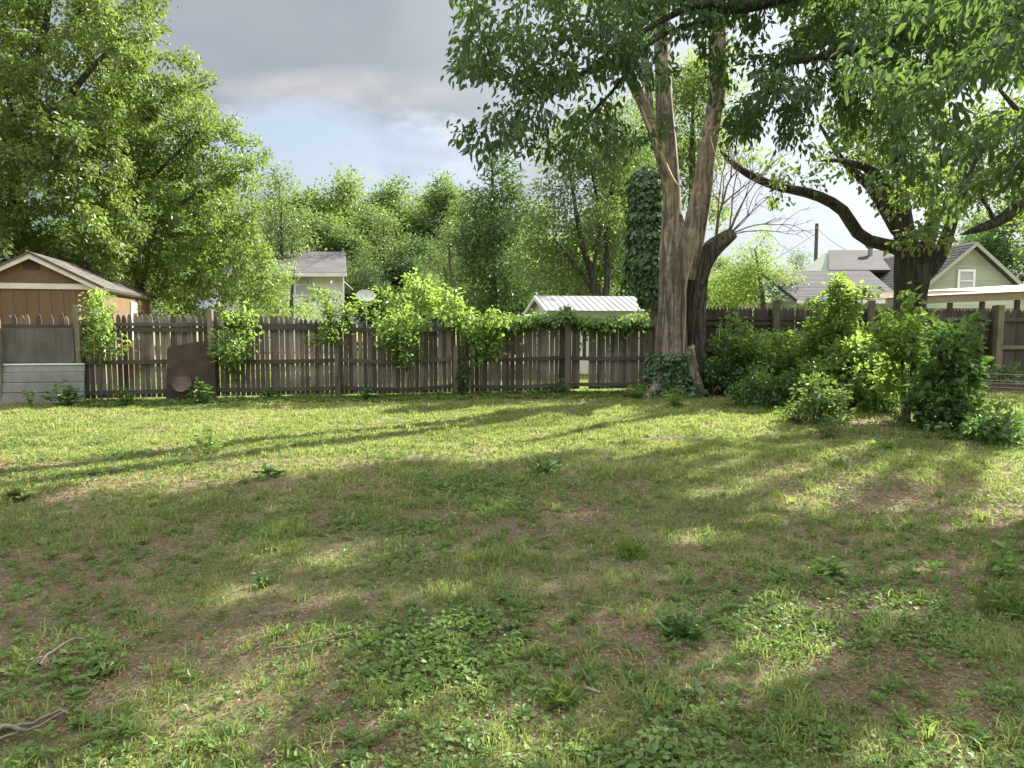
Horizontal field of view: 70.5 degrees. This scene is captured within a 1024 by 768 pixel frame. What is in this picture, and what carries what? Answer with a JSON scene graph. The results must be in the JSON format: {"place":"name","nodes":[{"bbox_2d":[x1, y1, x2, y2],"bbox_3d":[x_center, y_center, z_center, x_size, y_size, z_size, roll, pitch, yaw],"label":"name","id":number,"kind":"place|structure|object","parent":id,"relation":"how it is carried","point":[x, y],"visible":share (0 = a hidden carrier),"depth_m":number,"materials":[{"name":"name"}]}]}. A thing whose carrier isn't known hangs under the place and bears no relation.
{"place":"outdoors","nodes":[
{"label":"outdoors","id":0,"kind":"place"},
{"bbox_2d":[0,326,1023,767],"bbox_3d":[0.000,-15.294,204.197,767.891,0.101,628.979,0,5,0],"label":"lawn","id":1,"kind":"structure","parent":0,"point":[320,690],"depth_m":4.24,"materials":[{"name":"plant"}]},
{"bbox_2d":[0,486,39,502],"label":"weed","id":2,"kind":"object","parent":1,"relation":"on","point":[17,496],"visible":0.92,"depth_m":6.59,"materials":[{"name":"green plant"}]},
{"bbox_2d":[1,709,69,731],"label":"fallen stick","id":3,"kind":"object","parent":1,"relation":"on","point":[38,719],"visible":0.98,"depth_m":2.86,"materials":[{"name":"brown wood"}]},
{"bbox_2d":[0,704,74,739],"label":"fallen stick","id":4,"kind":"object","parent":1,"relation":"on","point":[29,729],"visible":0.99,"depth_m":2.81,"materials":[{"name":"brown wood"}]},
{"bbox_2d":[0,313,75,400],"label":"picket fence","id":5,"kind":"object","parent":1,"relation":"on","point":[24,341],"visible":0.67,"depth_m":14.54,"materials":[{"name":"grey wood"}]},
{"bbox_2d":[0,363,84,403],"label":"metal siding","id":6,"kind":"object","parent":1,"relation":"on","point":[30,378],"visible":0.86,"depth_m":14.46,"materials":[{"name":"grey metal"}]},
{"bbox_2d":[40,380,84,406],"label":"fence weed","id":7,"kind":"object","parent":1,"relation":"on","point":[66,397],"visible":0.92,"depth_m":13.86,"materials":[{"name":"green plant"}]},
{"bbox_2d":[0,169,151,286],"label":"dark tree","id":8,"kind":"object","parent":1,"relation":"on","point":[59,228],"visible":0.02,"depth_m":41.87,"materials":[{"name":"green plant"}]},
{"bbox_2d":[0,251,156,383],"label":"garden shed","id":9,"kind":"structure","parent":1,"relation":"on","point":[32,285],"depth_m":18.55,"materials":[{"name":"brown wood"}]},
{"bbox_2d":[76,648,130,679],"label":"weed","id":10,"kind":"object","parent":1,"relation":"on","point":[101,668],"visible":0.97,"depth_m":3.29,"materials":[{"name":"green plant"}]},
{"bbox_2d":[0,0,221,283],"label":"tall tree","id":11,"kind":"object","parent":1,"relation":"on","point":[25,149],"visible":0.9,"depth_m":21.85,"materials":[{"name":"green plant"}]},
{"bbox_2d":[113,386,136,405],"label":"fence weed","id":12,"kind":"object","parent":1,"relation":"on","point":[126,398],"visible":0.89,"depth_m":14.13,"materials":[{"name":"green plant"}]},
{"bbox_2d":[57,41,298,333],"bbox_3d":[-12.890,-5.506,26.396,10.092,12.311,5.843,0,5,0],"label":"spreading tree","id":13,"kind":"object","parent":1,"relation":"on","point":[206,210],"visible":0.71,"depth_m":25.85,"materials":[{"name":"green plant"}]},
{"bbox_2d":[172,374,191,399],"bbox_3d":[-6.758,0.099,14.855,0.390,0.608,0.179,0,5,0],"label":"fire bowl","id":14,"kind":"object","parent":1,"relation":"on","point":[181,383],"visible":0.94,"depth_m":14.87,"materials":[{"name":"brown metal"}]},
{"bbox_2d":[126,151,252,344],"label":"round tree","id":15,"kind":"object","parent":1,"relation":"on","point":[183,222],"visible":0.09,"depth_m":45.61,"materials":[{"name":"green plant"}]},
{"bbox_2d":[166,341,215,398],"bbox_3d":[-6.673,-0.280,15.077,0.973,1.211,0.161,-1,5,-14],"label":"brown board","id":16,"kind":"object","parent":1,"relation":"on","point":[192,360],"visible":0.83,"depth_m":15.07,"materials":[{"name":"brown wood"}]},
{"bbox_2d":[186,377,214,404],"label":"fence weed","id":17,"kind":"object","parent":1,"relation":"on","point":[197,400],"visible":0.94,"depth_m":14.22,"materials":[{"name":"green plant"}]},
{"bbox_2d":[187,426,232,453],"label":"weed","id":18,"kind":"object","parent":1,"relation":"on","point":[210,443],"visible":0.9,"depth_m":9.04,"materials":[{"name":"green plant"}]},
{"bbox_2d":[252,464,285,478],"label":"weed","id":19,"kind":"object","parent":1,"relation":"on","point":[268,470],"visible":0.94,"depth_m":7.48,"materials":[{"name":"green plant"}]},
{"bbox_2d":[218,151,331,261],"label":"airy tree","id":20,"kind":"object","parent":1,"relation":"on","point":[277,245],"visible":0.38,"depth_m":44.22,"materials":[{"name":"green plant"}]},
{"bbox_2d":[229,252,322,341],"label":"tree","id":21,"kind":"object","parent":1,"relation":"on","point":[291,302],"visible":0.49,"depth_m":29.73,"materials":[{"name":"green plant"}]},
{"bbox_2d":[208,252,353,351],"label":"white house","id":22,"kind":"structure","parent":1,"relation":"on","point":[324,269],"depth_m":41.77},
{"bbox_2d":[294,277,310,295],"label":"window","id":23,"kind":"structure","parent":22,"relation":"in","point":[302,284],"depth_m":41.65,"materials":[{"name":"grey glass"}]},
{"bbox_2d":[251,178,369,309],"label":"round tree","id":24,"kind":"object","parent":1,"relation":"on","point":[297,194],"visible":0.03,"depth_m":56.06,"materials":[{"name":"green plant"}]},
{"bbox_2d":[271,199,373,300],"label":"broad tree","id":25,"kind":"object","parent":1,"relation":"on","point":[328,228],"visible":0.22,"depth_m":50.89,"materials":[{"name":"green plant"}]},
{"bbox_2d":[300,280,379,395],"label":"fence sapling","id":26,"kind":"object","parent":1,"relation":"on","point":[329,308],"visible":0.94,"depth_m":15.53,"materials":[{"name":"green plant"}]},
{"bbox_2d":[285,163,401,323],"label":"round tree","id":27,"kind":"object","parent":1,"relation":"on","point":[339,204],"visible":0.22,"depth_m":57.41,"materials":[{"name":"green plant"}]},
{"bbox_2d":[73,305,656,399],"bbox_3d":[-2.157,-0.630,16.104,13.608,2.200,0.322,-1,5,-12],"label":"wooden fence","id":28,"kind":"object","parent":1,"relation":"on","point":[615,368],"visible":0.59,"depth_m":15.95,"materials":[{"name":"brown wood"}]},
{"bbox_2d":[76,286,135,401],"bbox_3d":[-8.248,-0.753,14.529,1.306,2.425,0.886,4,6,37],"label":"fence vine","id":29,"kind":"object","parent":28,"relation":"attached to","point":[98,301],"visible":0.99,"depth_m":14.41,"materials":[{"name":"green plant"}]},
{"bbox_2d":[207,299,273,397],"bbox_3d":[-5.782,-0.688,15.125,1.287,2.198,1.216,2,5,22],"label":"fence vine","id":30,"kind":"object","parent":28,"relation":"attached to","point":[229,352],"visible":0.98,"depth_m":15.14,"materials":[{"name":"green plant"}]},
{"bbox_2d":[489,304,651,351],"bbox_3d":[1.397,-1.282,16.792,3.938,1.127,1.012,-1,5,-9],"label":"rail vine","id":31,"kind":"object","parent":28,"relation":"attached to","point":[624,322],"visible":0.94,"depth_m":16.66,"materials":[{"name":"green plant"}]},
{"bbox_2d":[356,290,374,358],"bbox_3d":[-6.000,-2.320,29.778,0.767,3.112,0.515,0,5,0],"label":"satellite dish","id":32,"kind":"object","parent":1,"relation":"on","point":[365,293],"visible":0.79,"depth_m":29.82,"materials":[{"name":"metal"}]},
{"bbox_2d":[315,194,428,344],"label":"broad tree","id":33,"kind":"object","parent":1,"relation":"on","point":[359,223],"visible":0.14,"depth_m":54.39,"materials":[{"name":"green plant"}]},
{"bbox_2d":[346,261,398,336],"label":"dark tree","id":34,"kind":"object","parent":1,"relation":"on","point":[373,277],"visible":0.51,"depth_m":43.14,"materials":[{"name":"green plant"}]},
{"bbox_2d":[335,199,426,347],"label":"airy tree","id":35,"kind":"object","parent":1,"relation":"on","point":[383,262],"visible":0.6,"depth_m":46.48,"materials":[{"name":"green plant"}]},
{"bbox_2d":[345,169,441,333],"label":"broad tree","id":36,"kind":"object","parent":1,"relation":"on","point":[390,197],"visible":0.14,"depth_m":62.44,"materials":[{"name":"green plant"}]},
{"bbox_2d":[363,286,433,394],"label":"fence sapling","id":37,"kind":"object","parent":1,"relation":"on","point":[403,323],"visible":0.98,"depth_m":15.64,"materials":[{"name":"green plant"}]},
{"bbox_2d":[356,184,463,338],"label":"round tree","id":38,"kind":"object","parent":1,"relation":"on","point":[412,208],"visible":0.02,"depth_m":62.06,"materials":[{"name":"green plant"}]},
{"bbox_2d":[381,232,448,347],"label":"dark tree","id":39,"kind":"object","parent":1,"relation":"on","point":[413,263],"visible":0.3,"depth_m":46.35,"materials":[{"name":"green plant"}]},
{"bbox_2d":[386,267,454,384],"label":"fence sapling","id":40,"kind":"object","parent":1,"relation":"on","point":[425,305],"visible":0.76,"depth_m":18.04,"materials":[{"name":"green plant"}]},
{"bbox_2d":[388,269,461,347],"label":"broad tree","id":41,"kind":"object","parent":1,"relation":"on","point":[433,320],"visible":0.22,"depth_m":35.43,"materials":[{"name":"green plant"}]},
{"bbox_2d":[400,169,469,296],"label":"upright tree","id":42,"kind":"object","parent":1,"relation":"on","point":[440,204],"visible":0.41,"depth_m":60.26,"materials":[{"name":"green plant"}]},
{"bbox_2d":[411,213,479,350],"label":"airy tree","id":43,"kind":"object","parent":1,"relation":"on","point":[451,276],"visible":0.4,"depth_m":43.56,"materials":[{"name":"green plant"}]},
{"bbox_2d":[427,185,487,343],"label":"upright tree","id":44,"kind":"object","parent":1,"relation":"on","point":[461,212],"visible":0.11,"depth_m":52.74,"materials":[{"name":"green plant"}]},
{"bbox_2d":[452,350,473,393],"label":"fence weed","id":45,"kind":"object","parent":1,"relation":"on","point":[460,382],"visible":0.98,"depth_m":16.00,"materials":[{"name":"green plant"}]},
{"bbox_2d":[444,277,489,326],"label":"round tree","id":46,"kind":"object","parent":1,"relation":"on","point":[466,293],"visible":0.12,"depth_m":39.10,"materials":[{"name":"green plant"}]},
{"bbox_2d":[426,284,514,393],"bbox_3d":[-0.917,-0.942,16.140,1.959,2.546,1.217,0,5,0],"label":"fence sapling","id":47,"kind":"object","parent":1,"relation":"on","point":[473,334],"visible":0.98,"depth_m":15.96,"materials":[{"name":"green plant"}]},
{"bbox_2d":[441,141,553,325],"bbox_3d":[-0.692,-5.054,32.600,4.686,11.630,4.988,3,6,35],"label":"slender tree","id":48,"kind":"object","parent":1,"relation":"on","point":[497,222],"visible":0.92,"depth_m":31.93,"materials":[{"name":"green plant"}]},
{"bbox_2d":[459,220,562,338],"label":"broad tree","id":49,"kind":"object","parent":1,"relation":"on","point":[515,253],"visible":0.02,"depth_m":42.30,"materials":[{"name":"green plant"}]},
{"bbox_2d":[0,389,1023,767],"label":"ground cover","id":50,"kind":"object","parent":1,"relation":"on","point":[462,659],"visible":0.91,"depth_m":3.67,"materials":[{"name":"green plant"}]},
{"bbox_2d":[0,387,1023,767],"bbox_3d":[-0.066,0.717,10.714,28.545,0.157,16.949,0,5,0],"label":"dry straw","id":51,"kind":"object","parent":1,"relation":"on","point":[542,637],"visible":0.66,"depth_m":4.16,"materials":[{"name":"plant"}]},
{"bbox_2d":[480,262,552,345],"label":"dark tree","id":52,"kind":"object","parent":1,"relation":"on","point":[521,310],"visible":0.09,"depth_m":37.50,"materials":[{"name":"green plant"}]},
{"bbox_2d":[481,193,601,273],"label":"broad tree","id":53,"kind":"object","parent":1,"relation":"on","point":[535,217],"visible":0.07,"depth_m":48.58,"materials":[{"name":"green plant"}]},
{"bbox_2d":[525,453,559,475],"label":"tall weed","id":54,"kind":"object","parent":1,"relation":"on","point":[540,465],"visible":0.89,"depth_m":7.64,"materials":[{"name":"green plant"}]},
{"bbox_2d":[538,672,583,712],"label":"grass tuft","id":55,"kind":"object","parent":1,"relation":"on","point":[550,692],"visible":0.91,"depth_m":2.99,"materials":[{"name":"green plant"}]},
{"bbox_2d":[529,228,627,295],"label":"round tree","id":56,"kind":"object","parent":1,"relation":"on","point":[579,293],"visible":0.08,"depth_m":44.76,"materials":[{"name":"green plant"}]},
{"bbox_2d":[524,295,646,374],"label":"outbuilding","id":57,"kind":"structure","parent":1,"relation":"on","point":[601,306],"depth_m":22.93,"materials":[{"name":"metal"}]},
{"bbox_2d":[496,58,680,299],"bbox_3d":[2.981,-5.771,29.036,7.240,12.837,6.986,0,5,0],"label":"multi stem tree","id":58,"kind":"object","parent":1,"relation":"on","point":[607,214],"visible":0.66,"depth_m":28.49,"materials":[{"name":"green plant"}]},
{"bbox_2d":[554,210,622,295],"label":"dark tree","id":59,"kind":"object","parent":1,"relation":"on","point":[590,242],"visible":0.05,"depth_m":57.10,"materials":[{"name":"green plant"}]},
{"bbox_2d":[570,159,634,295],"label":"upright tree","id":60,"kind":"object","parent":1,"relation":"on","point":[621,195],"visible":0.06,"depth_m":56.13,"materials":[{"name":"green plant"}]},
{"bbox_2d":[587,213,632,295],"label":"dark tree","id":61,"kind":"object","parent":1,"relation":"on","point":[624,282],"visible":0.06,"depth_m":50.84,"materials":[{"name":"green plant"}]},
{"bbox_2d":[605,534,648,560],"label":"grass tuft","id":62,"kind":"object","parent":1,"relation":"on","point":[625,548],"visible":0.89,"depth_m":4.84,"materials":[{"name":"green plant"}]},
{"bbox_2d":[620,383,645,397],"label":"fence weed","id":63,"kind":"object","parent":1,"relation":"on","point":[633,392],"visible":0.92,"depth_m":15.80,"materials":[{"name":"green plant"}]},
{"bbox_2d":[619,165,661,326],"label":"ivy clad tree","id":64,"kind":"object","parent":1,"relation":"on","point":[641,238],"visible":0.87,"depth_m":17.99,"materials":[{"name":"green plant"}]},
{"bbox_2d":[662,387,687,406],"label":"grass tuft","id":65,"kind":"object","parent":1,"relation":"on","point":[673,399],"visible":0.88,"depth_m":14.34,"materials":[{"name":"green plant"}]},
{"bbox_2d":[608,35,758,306],"bbox_3d":[8.093,-7.839,35.382,7.565,17.356,6.744,0,5,0],"label":"bright tree","id":66,"kind":"object","parent":1,"relation":"on","point":[690,145],"visible":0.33,"depth_m":34.56,"materials":[{"name":"green plant"}]},
{"bbox_2d":[651,605,717,641],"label":"weed","id":67,"kind":"object","parent":1,"relation":"on","point":[670,622],"visible":0.94,"depth_m":3.60,"materials":[{"name":"green plant"}]},
{"bbox_2d":[677,679,707,709],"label":"weed","id":68,"kind":"object","parent":1,"relation":"on","point":[695,682],"visible":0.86,"depth_m":3.02,"materials":[{"name":"green plant"}]},
{"bbox_2d":[698,353,746,395],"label":"shrub","id":69,"kind":"object","parent":1,"relation":"on","point":[716,377],"visible":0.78,"depth_m":16.26,"materials":[{"name":"green plant"}]},
{"bbox_2d":[624,12,821,398],"bbox_3d":[4.670,-6.331,16.366,4.812,13.544,2.590,0,5,0],"label":"dead tree","id":70,"kind":"object","parent":1,"relation":"on","point":[688,256],"visible":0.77,"depth_m":16.05,"materials":[{"name":"brown wood"}]},
{"bbox_2d":[638,351,710,398],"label":"ground ivy","id":71,"kind":"object","parent":70,"relation":"attached to","point":[682,380],"visible":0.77,"depth_m":15.94,"materials":[{"name":"green plant"}]},
{"bbox_2d":[440,0,1023,225],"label":"overhanging tree","id":72,"kind":"object","parent":1,"relation":"on","point":[993,30],"visible":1,"depth_m":9.72,"materials":[{"name":"green plant"}]},
{"bbox_2d":[707,249,769,321],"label":"round tree","id":73,"kind":"object","parent":1,"relation":"on","point":[718,265],"visible":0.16,"depth_m":56.78,"materials":[{"name":"green plant"}]},
{"bbox_2d":[706,310,791,390],"bbox_3d":[5.296,-0.685,16.502,1.998,2.006,1.306,3,5,29],"label":"shrub","id":74,"kind":"object","parent":1,"relation":"on","point":[763,348],"visible":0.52,"depth_m":16.42,"materials":[{"name":"green plant"}]},
{"bbox_2d":[706,218,812,320],"bbox_3d":[11.169,-3.437,33.822,5.286,8.430,3.436,0,5,0],"label":"tree","id":75,"kind":"object","parent":1,"relation":"on","point":[758,270],"visible":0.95,"depth_m":33.49,"materials":[{"name":"green plant"}]},
{"bbox_2d":[724,360,811,407],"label":"shrub","id":76,"kind":"object","parent":1,"relation":"on","point":[768,387],"visible":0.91,"depth_m":14.02,"materials":[{"name":"green plant"}]},
{"bbox_2d":[734,326,804,386],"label":"shrub","id":77,"kind":"object","parent":1,"relation":"on","point":[772,337],"visible":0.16,"depth_m":17.22,"materials":[{"name":"green plant"}]},
{"bbox_2d":[718,223,845,264],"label":"utility pole","id":78,"kind":"object","parent":1,"relation":"on","point":[816,242],"visible":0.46,"depth_m":57.20,"materials":[{"name":"brown wood"}]},
{"bbox_2d":[766,246,818,300],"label":"airy tree","id":79,"kind":"object","parent":1,"relation":"on","point":[796,259],"visible":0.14,"depth_m":63.06,"materials":[{"name":"green plant"}]},
{"bbox_2d":[769,333,824,393],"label":"shrub","id":80,"kind":"object","parent":1,"relation":"on","point":[788,363],"visible":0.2,"depth_m":16.22,"materials":[{"name":"green plant"}]},
{"bbox_2d":[773,366,857,425],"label":"shrub","id":81,"kind":"object","parent":1,"relation":"on","point":[812,397],"visible":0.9,"depth_m":11.45,"materials":[{"name":"green plant"}]},
{"bbox_2d":[809,415,846,439],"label":"weed","id":82,"kind":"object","parent":1,"relation":"on","point":[829,432],"depth_m":10.01,"materials":[{"name":"green plant"}]},
{"bbox_2d":[810,556,852,580],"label":"weed","id":83,"kind":"object","parent":1,"relation":"on","point":[828,568],"visible":0.85,"depth_m":4.57,"materials":[{"name":"green plant"}]},
{"bbox_2d":[792,269,885,386],"bbox_3d":[6.799,-0.993,15.283,1.848,2.829,1.308,0,5,0],"label":"tall sapling","id":84,"kind":"object","parent":1,"relation":"on","point":[838,324],"visible":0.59,"depth_m":15.08,"materials":[{"name":"green plant"}]},
{"bbox_2d":[796,330,893,409],"bbox_3d":[6.424,-0.215,13.834,1.712,1.639,1.440,0,5,0],"label":"shrub","id":85,"kind":"object","parent":1,"relation":"on","point":[830,369],"visible":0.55,"depth_m":13.66,"materials":[{"name":"green plant"}]},
{"bbox_2d":[706,300,994,385],"bbox_3d":[8.867,-0.972,18.896,9.074,2.420,0.345,-1,5,-14],"label":"tall fence","id":86,"kind":"object","parent":1,"relation":"on","point":[774,319],"visible":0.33,"depth_m":18.54,"materials":[{"name":"brown wood"}]},
{"bbox_2d":[822,329,909,402],"bbox_3d":[7.005,-0.298,14.289,1.834,1.593,1.660,2,5,24],"label":"shrub","id":87,"kind":"object","parent":1,"relation":"on","point":[834,347],"visible":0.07,"depth_m":14.05,"materials":[{"name":"green plant"}]},
{"bbox_2d":[715,0,1023,314],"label":"shade tree","id":88,"kind":"object","parent":1,"relation":"on","point":[917,262],"visible":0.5,"depth_m":20.43,"materials":[{"name":"green plant"}]},
{"bbox_2d":[840,353,911,412],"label":"shrub","id":89,"kind":"object","parent":1,"relation":"on","point":[880,406],"visible":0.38,"depth_m":13.02,"materials":[{"name":"green plant"}]},
{"bbox_2d":[784,350,1023,421],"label":"bush","id":90,"kind":"object","parent":1,"relation":"on","point":[996,380],"visible":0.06,"depth_m":11.05,"materials":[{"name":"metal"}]},
{"bbox_2d":[860,281,950,420],"bbox_3d":[6.362,-0.461,11.738,1.409,2.372,1.263,2,5,18],"label":"shrub","id":91,"kind":"object","parent":1,"relation":"on","point":[902,339],"visible":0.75,"depth_m":11.62,"materials":[{"name":"green plant"}]},
{"bbox_2d":[844,285,1023,366],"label":"patio cover","id":92,"kind":"object","parent":1,"relation":"on","point":[981,295],"visible":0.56,"depth_m":23.45,"materials":[{"name":"white metal"}]},
{"bbox_2d":[886,308,1000,431],"bbox_3d":[6.315,-0.103,10.630,1.412,2.024,1.371,4,6,42],"label":"shrub","id":93,"kind":"object","parent":1,"relation":"on","point":[952,365],"visible":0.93,"depth_m":10.42,"materials":[{"name":"green plant"}]},
{"bbox_2d":[922,393,1023,447],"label":"shrub","id":94,"kind":"object","parent":1,"relation":"on","point":[1003,434],"visible":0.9,"depth_m":9.41,"materials":[{"name":"green plant"}]},
{"bbox_2d":[955,207,1005,254],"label":"upright tree","id":95,"kind":"object","parent":1,"relation":"on","point":[973,221],"visible":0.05,"depth_m":59.16,"materials":[{"name":"green plant"}]},
{"bbox_2d":[953,201,1023,282],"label":"dark tree","id":96,"kind":"object","parent":1,"relation":"on","point":[992,246],"visible":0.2,"depth_m":43.42,"materials":[{"name":"green plant"}]},
{"bbox_2d":[957,79,1023,259],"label":"tree","id":97,"kind":"object","parent":1,"relation":"on","point":[1006,215],"visible":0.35,"depth_m":21.65,"materials":[{"name":"green plant"}]},
{"bbox_2d":[969,573,1023,620],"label":"grass tuft","id":98,"kind":"object","parent":1,"relation":"on","point":[1002,603],"visible":0.92,"depth_m":3.94,"materials":[{"name":"green plant"}]},
{"bbox_2d":[978,360,1023,382],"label":"shrub","id":99,"kind":"object","parent":1,"relation":"on","point":[1012,378],"visible":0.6,"depth_m":18.08,"materials":[{"name":"green plant"}]},
{"bbox_2d":[983,382,1023,390],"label":"timber edging","id":100,"kind":"object","parent":1,"relation":"on","point":[998,387],"visible":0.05,"depth_m":17.32,"materials":[{"name":"wood"}]},
{"bbox_2d":[985,540,1023,578],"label":"weed","id":101,"kind":"object","parent":1,"relation":"on","point":[1004,562],"visible":0.96,"depth_m":4.66,"materials":[{"name":"green plant"}]},
{"bbox_2d":[991,305,1023,380],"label":"board fence","id":102,"kind":"object","parent":1,"relation":"on","point":[1007,340],"visible":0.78,"depth_m":19.22,"materials":[{"name":"brown wood"}]},
{"bbox_2d":[0,0,1023,325],"label":"sky","id":103,"kind":"structure","parent":0,"point":[342,83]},
{"bbox_2d":[738,241,1023,340],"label":"green house","id":104,"kind":"structure","parent":0,"point":[972,264],"depth_m":32.04,"materials":[{"name":"green wood"}]},
{"bbox_2d":[956,269,975,288],"bbox_3d":[19.218,-4.363,30.685,0.810,0.980,0.060,0,5,0],"label":"window","id":105,"kind":"structure","parent":104,"relation":"in","point":[966,278],"depth_m":30.68,"materials":[{"name":"white glass"}]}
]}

